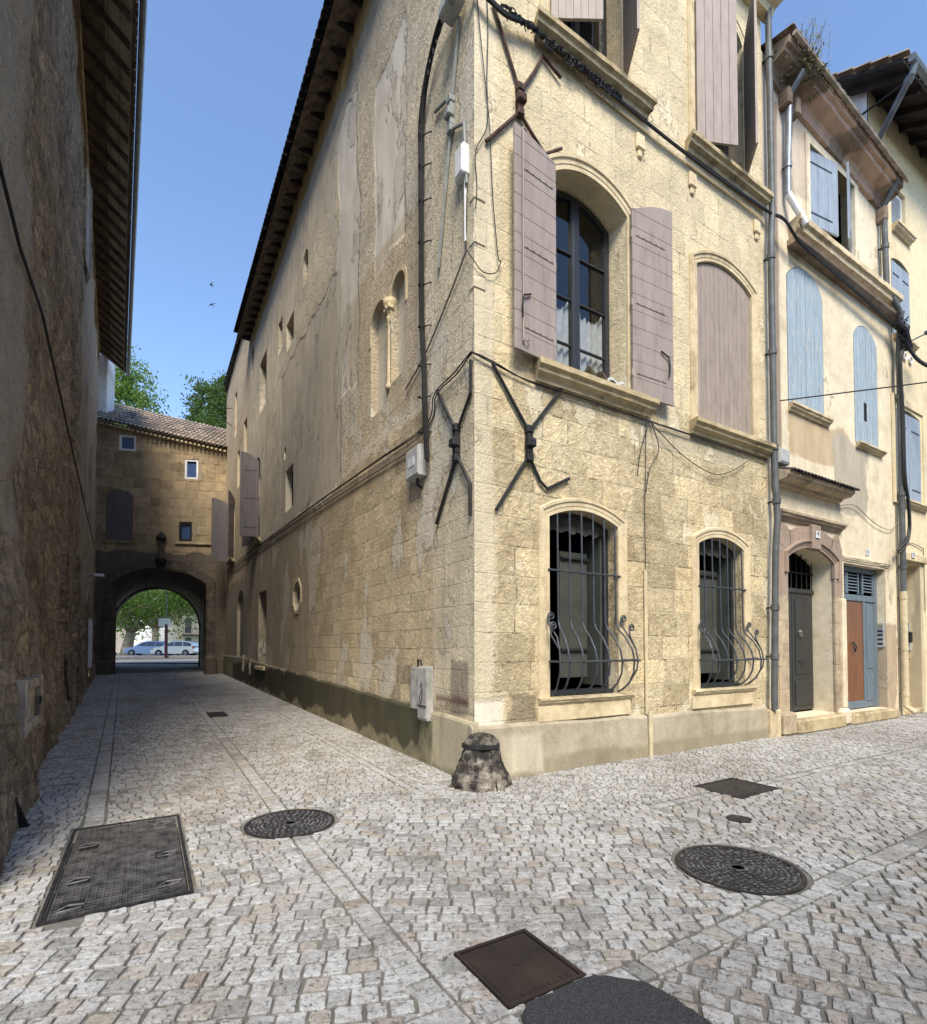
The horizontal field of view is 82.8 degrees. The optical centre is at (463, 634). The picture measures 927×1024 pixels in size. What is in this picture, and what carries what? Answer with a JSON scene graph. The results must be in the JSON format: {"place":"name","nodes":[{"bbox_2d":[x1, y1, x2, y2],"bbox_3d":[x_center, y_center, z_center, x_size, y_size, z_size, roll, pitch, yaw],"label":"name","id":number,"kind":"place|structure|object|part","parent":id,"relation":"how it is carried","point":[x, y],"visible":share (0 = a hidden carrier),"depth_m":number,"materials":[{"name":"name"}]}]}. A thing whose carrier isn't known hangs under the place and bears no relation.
{"place":"outdoors","nodes":[
{"label":"outdoors","id":0,"kind":"place"},
{"bbox_2d":[116,659,197,662],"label":"road","id":1,"kind":"structure","parent":0,"point":[166,661],"depth_m":40.43,"materials":[{"name":"grey asphalt"}]},
{"bbox_2d":[116,655,197,657],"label":"kerb","id":2,"kind":"structure","parent":1,"relation":"on","point":[156,656],"depth_m":50.26,"materials":[{"name":"stone"}]},
{"bbox_2d":[0,672,926,1023],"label":"cobbled street","id":3,"kind":"structure","parent":0,"point":[156,710],"depth_m":3.72,"materials":[{"name":"stone"}]},
{"bbox_2d":[15,797,29,828],"bbox_3d":[-4.104,1.572,4.623,0.452,0.332,0.404,-1,-2,25],"label":"guard stone","id":4,"kind":"object","parent":3,"relation":"on","point":[22,820],"visible":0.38,"depth_m":4.65,"materials":[{"name":"black stone"}]},
{"bbox_2d":[206,711,227,717],"bbox_3d":[-5.533,1.810,11.834,0.402,0.034,0.940,1,-2,-31],"label":"inspection cover","id":5,"kind":"object","parent":3,"relation":"on","point":[216,714],"visible":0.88,"depth_m":11.79,"materials":[{"name":"metal"}]},
{"bbox_2d":[454,928,585,1009],"bbox_3d":[0.275,1.674,2.649,0.460,0.034,0.490,1,-2,-31],"label":"inspection cover","id":6,"kind":"object","parent":3,"relation":"on","point":[512,970],"visible":0.91,"depth_m":2.62,"materials":[{"name":"brown metal"}]},
{"bbox_2d":[520,974,711,1023],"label":"asphalt patch","id":7,"kind":"object","parent":3,"relation":"on","point":[598,999],"visible":1,"depth_m":2.33,"materials":[{"name":"grey asphalt"}]},
{"bbox_2d":[693,777,779,798],"bbox_3d":[3.105,1.756,5.991,0.760,0.034,0.570,1,-2,-31],"label":"inspection cover","id":8,"kind":"object","parent":3,"relation":"on","point":[737,788],"visible":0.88,"depth_m":5.98,"materials":[{"name":"metal"}]},
{"bbox_2d":[727,815,751,822],"bbox_3d":[2.575,1.730,4.895,0.220,0.032,0.220,1,-2,-31],"label":"valve cover","id":9,"kind":"object","parent":3,"relation":"on","point":[739,819],"visible":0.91,"depth_m":4.89,"materials":[{"name":"metal"}]},
{"bbox_2d":[0,653,926,1023],"bbox_3d":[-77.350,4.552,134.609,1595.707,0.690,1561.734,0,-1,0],"label":"ground","id":10,"kind":"structure","parent":0,"point":[156,667],"depth_m":3.25,"materials":[{"name":"grey stone"}]},
{"bbox_2d":[0,0,146,876],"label":"house","id":11,"kind":"structure","parent":10,"relation":"on","point":[71,93],"depth_m":9.04,"materials":[{"name":"stone"}]},
{"bbox_2d":[0,158,93,544],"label":"wall cable","id":12,"kind":"object","parent":11,"relation":"attached to","point":[8,201],"depth_m":5.83,"materials":[{"name":"black rubber"}]},
{"bbox_2d":[88,619,92,666],"bbox_3d":[-13.083,0.300,18.405,0.120,1.700,0.100,1,-2,-33],"label":"wall board","id":13,"kind":"object","parent":11,"relation":"attached to","point":[90,624],"depth_m":18.36,"materials":[{"name":"white plastic"}]},
{"bbox_2d":[86,573,103,576],"bbox_3d":[-12.665,-2.011,17.988,0.603,0.140,0.250,1,-2,-33],"label":"wall lamp","id":14,"kind":"object","parent":11,"relation":"attached to","point":[98,575],"visible":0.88,"depth_m":17.96,"materials":[{"name":"white plastic"}]},
{"bbox_2d":[36,814,193,926],"bbox_3d":[-2.588,1.710,4.017,0.810,0.050,1.850,1,-2,-31],"label":"drain cover","id":15,"kind":"object","parent":10,"relation":"in","point":[107,871],"visible":1,"depth_m":3.76,"materials":[{"name":"metal"}]},
{"bbox_2d":[116,626,125,652],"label":"square house","id":16,"kind":"structure","parent":10,"relation":"on","point":[118,642],"depth_m":90.01,"materials":[{"name":"paint"}]},
{"bbox_2d":[114,340,170,426],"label":"plane tree","id":17,"kind":"object","parent":10,"relation":"on","point":[125,391],"visible":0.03,"depth_m":43.65,"materials":[{"name":"green plant"}]},
{"bbox_2d":[123,641,164,654],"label":"parked car","id":18,"kind":"object","parent":10,"relation":"on","point":[141,648],"visible":0.52,"depth_m":54.77,"materials":[{"name":"blue paint"}]},
{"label":"side window","id":19,"kind":"part","parent":18,"relation":"part of","materials":[{"name":"black glass"}]},
{"bbox_2d":[116,589,195,654],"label":"plane tree","id":20,"kind":"object","parent":10,"relation":"on","point":[139,613],"visible":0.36,"depth_m":59.48,"materials":[{"name":"green plant"}]},
{"bbox_2d":[134,606,179,645],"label":"square house","id":21,"kind":"structure","parent":10,"relation":"on","point":[147,638],"depth_m":84.25,"materials":[{"name":"white paint"}]},
{"bbox_2d":[88,353,226,674],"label":"arch house","id":22,"kind":"structure","parent":10,"relation":"on","point":[161,480],"depth_m":26.04,"materials":[{"name":"stone"}]},
{"bbox_2d":[119,435,135,450],"bbox_3d":[-16.502,-9.406,25.847,0.760,0.770,0.070,0,-1,-10],"label":"window","id":23,"kind":"structure","parent":22,"relation":"in","point":[120,436],"depth_m":25.81,"materials":[{"name":"white plastic"}]},
{"bbox_2d":[179,522,191,540],"bbox_3d":[-13.836,-5.122,26.189,0.600,0.960,0.070,0,-1,-10],"label":"window","id":24,"kind":"structure","parent":22,"relation":"in","point":[180,523],"depth_m":26.14,"materials":[{"name":"wood"}]},
{"bbox_2d":[185,459,197,478],"bbox_3d":[-13.603,-8.260,26.306,0.640,1.000,0.070,0,-1,-10],"label":"window","id":25,"kind":"structure","parent":22,"relation":"in","point":[186,460],"depth_m":26.28,"materials":[{"name":"white plastic"}]},
{"bbox_2d":[131,589,197,653],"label":"plane tree","id":26,"kind":"object","parent":10,"relation":"on","point":[154,627],"visible":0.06,"depth_m":74.77,"materials":[{"name":"green plant"}]},
{"bbox_2d":[158,590,170,657],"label":"street sign","id":27,"kind":"object","parent":10,"relation":"on","point":[165,622],"visible":0.92,"depth_m":49.99,"materials":[{"name":"white metal"}]},
{"bbox_2d":[150,589,197,630],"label":"plane tree","id":28,"kind":"object","parent":10,"relation":"on","point":[186,607],"visible":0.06,"depth_m":64.96,"materials":[{"name":"green plant"}]},
{"bbox_2d":[150,641,198,654],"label":"parked car","id":29,"kind":"object","parent":10,"relation":"on","point":[184,647],"visible":0.78,"depth_m":52.80,"materials":[{"name":"silver paint"}]},
{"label":"side window","id":30,"kind":"part","parent":29,"relation":"part of","materials":[{"name":"black glass"}]},
{"bbox_2d":[168,607,198,641],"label":"square house","id":31,"kind":"structure","parent":10,"relation":"on","point":[186,632],"depth_m":81.14,"materials":[{"name":"paint"}]},
{"bbox_2d":[179,370,226,429],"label":"plane tree","id":32,"kind":"object","parent":10,"relation":"on","point":[215,399],"visible":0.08,"depth_m":40.46,"materials":[{"name":"green plant"}]},
{"bbox_2d":[211,338,249,683],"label":"alley house","id":33,"kind":"structure","parent":10,"relation":"on","point":[228,549],"depth_m":23.52,"materials":[{"name":"pink paint"}]},
{"bbox_2d":[211,408,232,425],"bbox_3d":[-11.266,-10.254,24.616,1.016,0.934,0.038,1,-2,-31],"label":"television aerial","id":34,"kind":"object","parent":33,"relation":"attached to","point":[221,418],"visible":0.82,"depth_m":24.64,"materials":[{"name":"black metal"}]},
{"bbox_2d":[241,655,244,671],"bbox_3d":[-8.686,1.132,20.725,0.112,0.650,0.250,1,-2,-31],"label":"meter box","id":35,"kind":"object","parent":33,"relation":"attached to","point":[242,662],"visible":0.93,"depth_m":20.61,"materials":[{"name":"brown plastic"}]},
{"bbox_2d":[244,809,334,838],"bbox_3d":[-1.580,1.735,4.794,0.790,0.042,0.790,1,-2,-31],"label":"manhole cover","id":36,"kind":"object","parent":10,"relation":"in","point":[292,823],"visible":0.98,"depth_m":4.76,"materials":[{"name":"metal"}]},
{"bbox_2d":[449,732,511,792],"bbox_3d":[0.194,1.466,6.066,0.678,0.665,0.606,-1,-2,25],"label":"guard stone","id":37,"kind":"object","parent":10,"relation":"on","point":[480,767],"visible":0.96,"depth_m":5.90,"materials":[{"name":"grey stone"}]},
{"bbox_2d":[233,0,782,778],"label":"corner house","id":38,"kind":"structure","parent":10,"relation":"on","point":[491,572],"depth_m":8.08,"materials":[{"name":"beige stone"}]},
{"bbox_2d":[248,658,251,674],"bbox_3d":[-7.860,1.173,19.353,0.112,0.600,0.250,1,-2,-31],"label":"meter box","id":39,"kind":"object","parent":38,"relation":"attached to","point":[249,665],"visible":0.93,"depth_m":19.24,"materials":[{"name":"brown plastic"}]},
{"bbox_2d":[229,450,409,572],"bbox_3d":[-5.993,-2.825,16.401,0.030,0.678,20.401,1,-2,-31],"label":"wall cable","id":40,"kind":"object","parent":38,"relation":"attached to","point":[397,458],"depth_m":10.61,"materials":[{"name":"black rubber"}]},
{"bbox_2d":[406,444,426,488],"bbox_3d":[-0.682,-2.354,7.503,0.148,0.607,0.420,1,-2,-31],"label":"junction box","id":41,"kind":"object","parent":38,"relation":"attached to","point":[416,466],"visible":0.98,"depth_m":7.38,"materials":[{"name":"grey plastic"}]},
{"bbox_2d":[411,659,433,721],"bbox_3d":[-0.616,0.764,7.339,0.125,0.830,0.640,1,-2,-31],"label":"meter box","id":42,"kind":"object","parent":38,"relation":"attached to","point":[422,689],"visible":1,"depth_m":7.14,"materials":[{"name":"plastic"}]},
{"bbox_2d":[417,131,431,434],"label":"cable clips","id":43,"kind":"object","parent":38,"relation":"attached to","point":[419,397],"visible":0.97,"depth_m":7.36,"materials":[{"name":"black metal"}]},
{"bbox_2d":[405,252,465,389],"bbox_3d":[-0.423,-4.199,7.201,0.029,0.971,1.771,1,-2,-31],"label":"loose wire","id":44,"kind":"object","parent":38,"relation":"attached to","point":[457,274],"visible":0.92,"depth_m":6.96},
{"bbox_2d":[438,0,464,26],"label":"street lamp","id":45,"kind":"object","parent":38,"relation":"attached to","point":[449,11],"visible":1,"depth_m":6.61,"materials":[{"name":"grey plastic"}]},
{"bbox_2d":[455,142,468,184],"bbox_3d":[-0.021,-5.852,6.527,0.112,0.380,0.200,1,-2,-31],"label":"junction box","id":46,"kind":"object","parent":38,"relation":"attached to","point":[461,160],"visible":0.99,"depth_m":6.46,"materials":[{"name":"white plastic"}]},
{"bbox_2d":[464,176,466,242],"bbox_3d":[0.024,-5.253,6.487,0.036,0.820,0.041,1,-2,-30],"label":"cable conduit","id":47,"kind":"object","parent":38,"relation":"attached to","point":[465,188],"visible":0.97,"depth_m":6.47,"materials":[{"name":"white plastic"}]},
{"bbox_2d":[475,2,487,208],"bbox_3d":[0.223,-6.895,6.427,0.202,3.501,0.023,1,-2,-30],"label":"loose wire","id":48,"kind":"object","parent":38,"relation":"attached to","point":[487,107],"visible":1,"depth_m":6.45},
{"bbox_2d":[466,192,500,273],"bbox_3d":[0.255,-4.916,6.403,0.446,1.058,0.180,0,-1,-5],"label":"loose wire","id":49,"kind":"object","parent":38,"relation":"attached to","point":[466,243],"visible":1,"depth_m":6.46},
{"bbox_2d":[477,0,500,261],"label":"loose wire","id":50,"kind":"object","parent":38,"relation":"attached to","point":[489,131],"visible":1,"depth_m":6.46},
{"bbox_2d":[226,351,767,570],"bbox_3d":[-5.236,-3.034,15.556,23.898,0.699,6.061,-1,-2,44],"label":"wall cable","id":51,"kind":"object","parent":38,"relation":"attached to","point":[451,375],"depth_m":7.57,"materials":[{"name":"black rubber"}]},
{"bbox_2d":[652,424,746,474],"bbox_3d":[3.884,-2.902,8.513,2.506,0.532,0.023,1,-2,-31],"label":"loose wire","id":52,"kind":"object","parent":51,"relation":"hanging from","point":[691,461],"visible":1,"depth_m":8.35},
{"bbox_2d":[418,0,622,121],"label":"cable tangle","id":53,"kind":"object","parent":38,"relation":"attached to","point":[565,55],"visible":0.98,"depth_m":7.02,"materials":[{"name":"black rubber"}]},
{"bbox_2d":[549,513,613,696],"bbox_3d":[1.482,-0.422,7.448,1.250,2.512,0.550,1,-2,-31],"label":"window","id":54,"kind":"structure","parent":38,"relation":"in","point":[563,518],"depth_m":7.58,"materials":[{"name":"wood"}]},
{"bbox_2d":[556,191,609,377],"bbox_3d":[1.593,-4.949,7.675,1.380,2.930,0.145,1,-2,-31],"label":"window","id":55,"kind":"structure","parent":38,"relation":"in","point":[582,348],"depth_m":7.66,"materials":[{"name":"black glass"}]},
{"bbox_2d":[569,0,606,57],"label":"window","id":56,"kind":"structure","parent":38,"relation":"in","point":[573,25],"depth_m":7.93,"materials":[{"name":"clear glass"}]},
{"bbox_2d":[584,365,626,386],"bbox_3d":[1.927,-3.537,7.337,0.800,0.162,0.250,1,-2,-31],"label":"cloth","id":57,"kind":"object","parent":38,"relation":"on","point":[599,374],"visible":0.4,"depth_m":7.23,"materials":[{"name":"white fabric"}]},
{"bbox_2d":[637,422,649,476],"bbox_3d":[2.659,-2.742,7.759,0.282,0.864,0.021,1,-2,-31],"label":"loose wire","id":58,"kind":"object","parent":38,"relation":"hanging from","point":[641,448],"visible":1,"depth_m":7.72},
{"bbox_2d":[644,422,645,568],"bbox_3d":[2.700,-2.060,7.791,0.044,2.200,0.022,1,-2,-30],"label":"loose wire","id":59,"kind":"object","parent":38,"relation":"attached to","point":[645,493],"visible":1,"depth_m":7.79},
{"bbox_2d":[643,569,652,756],"bbox_3d":[2.713,0.414,7.714,0.122,2.750,0.072,-1,-2,36],"label":"cable conduit","id":60,"kind":"object","parent":38,"relation":"attached to","point":[650,726],"visible":1,"depth_m":7.72,"materials":[{"name":"beige plastic"}]},
{"bbox_2d":[646,423,658,491],"bbox_3d":[2.829,-2.640,7.862,0.284,1.064,0.016,1,-2,-27],"label":"loose wire","id":61,"kind":"object","parent":38,"relation":"attached to","point":[655,457],"visible":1,"depth_m":7.88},
{"bbox_2d":[418,0,894,461],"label":"cable bundle","id":62,"kind":"object","parent":38,"relation":"attached to","point":[421,126],"visible":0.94,"depth_m":7.42,"materials":[{"name":"black rubber"}]},
{"bbox_2d":[695,61,728,156],"bbox_3d":[4.264,-9.437,9.262,1.280,2.800,0.075,1,-2,-31],"label":"window","id":63,"kind":"structure","parent":38,"relation":"in","point":[725,148],"depth_m":9.53,"materials":[{"name":"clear glass"}]},
{"bbox_2d":[699,539,739,688],"bbox_3d":[4.141,-0.358,9.050,1.220,2.502,0.550,1,-2,-31],"label":"window","id":64,"kind":"structure","parent":38,"relation":"in","point":[705,651],"depth_m":9.20,"materials":[{"name":"wood"}]},
{"bbox_2d":[762,6,780,709],"bbox_3d":[5.548,-5.269,9.521,0.302,13.200,0.243,1,-2,-31],"label":"drainpipe","id":65,"kind":"object","parent":38,"relation":"attached to","point":[774,607],"visible":0.97,"depth_m":9.47,"materials":[{"name":"black metal"}]},
{"bbox_2d":[780,382,926,400],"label":"overhead wire","id":66,"kind":"object","parent":65,"relation":"attached to","point":[854,391],"visible":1,"depth_m":9.30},
{"bbox_2d":[675,845,806,895],"bbox_3d":[1.996,1.711,3.822,0.850,0.042,0.850,1,-2,-31],"label":"manhole cover","id":67,"kind":"object","parent":10,"relation":"in","point":[740,870],"visible":1,"depth_m":3.78,"materials":[{"name":"metal"}]},
{"bbox_2d":[761,22,909,735],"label":"terrace house","id":68,"kind":"structure","parent":10,"relation":"on","point":[837,667],"depth_m":10.82,"materials":[{"name":"beige paint"}]},
{"bbox_2d":[778,447,789,466],"bbox_3d":[5.893,-3.283,9.722,0.340,0.280,0.132,1,-2,-31],"label":"junction box","id":69,"kind":"object","parent":68,"relation":"attached to","point":[783,457],"visible":0.88,"depth_m":9.66,"materials":[{"name":"grey plastic"}]},
{"bbox_2d":[782,68,809,226],"bbox_3d":[6.285,-9.141,9.891,0.468,2.819,0.351,0,-1,10],"label":"drainpipe","id":70,"kind":"object","parent":68,"relation":"attached to","point":[792,201],"visible":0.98,"depth_m":9.93,"materials":[{"name":"metal"}]},
{"bbox_2d":[791,593,813,710],"bbox_3d":[6.986,0.354,10.783,0.800,2.380,0.132,1,-2,-31],"label":"door","id":71,"kind":"structure","parent":68,"relation":"in","point":[801,604],"depth_m":10.75,"materials":[{"name":"grey paint"}]},
{"bbox_2d":[773,9,832,103],"bbox_3d":[6.243,-10.891,9.896,1.319,1.296,1.040,1,-2,-36],"label":"ledge plant","id":72,"kind":"object","parent":68,"relation":"attached to","point":[808,66],"visible":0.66,"depth_m":9.79,"materials":[{"name":"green plant"}]},
{"bbox_2d":[846,600,863,701],"bbox_3d":[8.463,0.360,11.452,1.180,2.200,0.113,1,-2,-31],"label":"door","id":73,"kind":"structure","parent":68,"relation":"in","point":[854,608],"depth_m":11.57,"materials":[{"name":"brown wood"}]},
{"bbox_2d":[842,504,896,529],"bbox_3d":[8.978,-2.577,11.584,2.607,0.350,0.041,1,-2,-30],"label":"loose wire","id":74,"kind":"object","parent":68,"relation":"attached to","point":[868,517],"visible":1,"depth_m":11.47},
{"bbox_2d":[865,602,875,706],"bbox_3d":[9.227,0.452,11.945,0.480,2.360,0.055,1,-2,-31],"label":"door leaf","id":75,"kind":"structure","parent":68,"relation":"in","point":[869,607],"depth_m":11.91,"materials":[{"name":"blue wood"}]},
{"bbox_2d":[877,623,884,646],"bbox_3d":[9.578,0.015,12.071,0.040,0.560,0.160,1,-2,-31],"label":"intercom","id":76,"kind":"object","parent":68,"relation":"attached to","point":[881,634],"visible":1,"depth_m":12.04,"materials":[{"name":"plastic"}]},
{"bbox_2d":[831,48,926,715],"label":"end house","id":77,"kind":"structure","parent":10,"relation":"on","point":[866,85],"depth_m":12.92,"materials":[{"name":"paint"}]},
{"bbox_2d":[862,60,918,139],"bbox_3d":[9.494,-11.084,11.567,0.566,1.926,1.119,1,-2,-24],"label":"drainpipe","id":78,"kind":"object","parent":77,"relation":"attached to","point":[907,81],"visible":0.48,"depth_m":11.45,"materials":[{"name":"metal"}]},
{"bbox_2d":[891,196,901,222],"bbox_3d":[10.546,-10.339,12.867,0.780,0.960,0.050,1,-2,-31],"label":"window","id":79,"kind":"structure","parent":77,"relation":"in","point":[896,203],"depth_m":12.89,"materials":[{"name":"white glass"}]},
{"bbox_2d":[877,181,917,714],"bbox_3d":[9.992,-4.197,12.055,0.867,12.082,0.452,1,-2,-31],"label":"drainpipe","id":80,"kind":"object","parent":77,"relation":"attached to","point":[902,567],"visible":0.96,"depth_m":12.18,"materials":[{"name":"black metal"}]},
{"bbox_2d":[891,311,912,350],"bbox_3d":[10.212,-7.069,12.198,0.698,0.886,0.210,1,-2,-27],"label":"cable tangle","id":81,"kind":"object","parent":80,"relation":"attached to","point":[902,327],"visible":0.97,"depth_m":12.13,"materials":[{"name":"black rubber"}]},
{"bbox_2d":[897,331,911,553],"bbox_3d":[10.229,-4.497,12.195,0.512,5.288,0.127,1,-1,-21],"label":"cable bundle","id":82,"kind":"object","parent":80,"relation":"attached to","point":[902,547],"visible":0.99,"depth_m":12.19,"materials":[{"name":"black rubber"}]},
{"bbox_2d":[905,340,926,367],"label":"hanging cable","id":83,"kind":"object","parent":80,"relation":"attached to","point":[916,357],"visible":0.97,"depth_m":12.22,"materials":[{"name":"black rubber"}]},
{"bbox_2d":[908,623,912,650],"bbox_3d":[11.089,0.053,13.204,0.080,0.700,0.300,1,-2,-31],"label":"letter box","id":84,"kind":"object","parent":77,"relation":"attached to","point":[910,636],"visible":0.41,"depth_m":13.09,"materials":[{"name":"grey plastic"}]},
{"bbox_2d":[911,543,925,610],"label":"loose wire","id":85,"kind":"object","parent":77,"relation":"attached to","point":[924,575],"visible":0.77,"depth_m":13.06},
{"bbox_2d":[912,330,926,340],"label":"overhead wire","id":86,"kind":"object","parent":77,"relation":"attached to","point":[925,332],"visible":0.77,"depth_m":12.19,"materials":[{"name":"metal"}]},
{"bbox_2d":[114,0,926,419],"label":"sky","id":87,"kind":"structure","parent":0,"point":[223,79],"materials":[{"name":"blue"}]}
]}

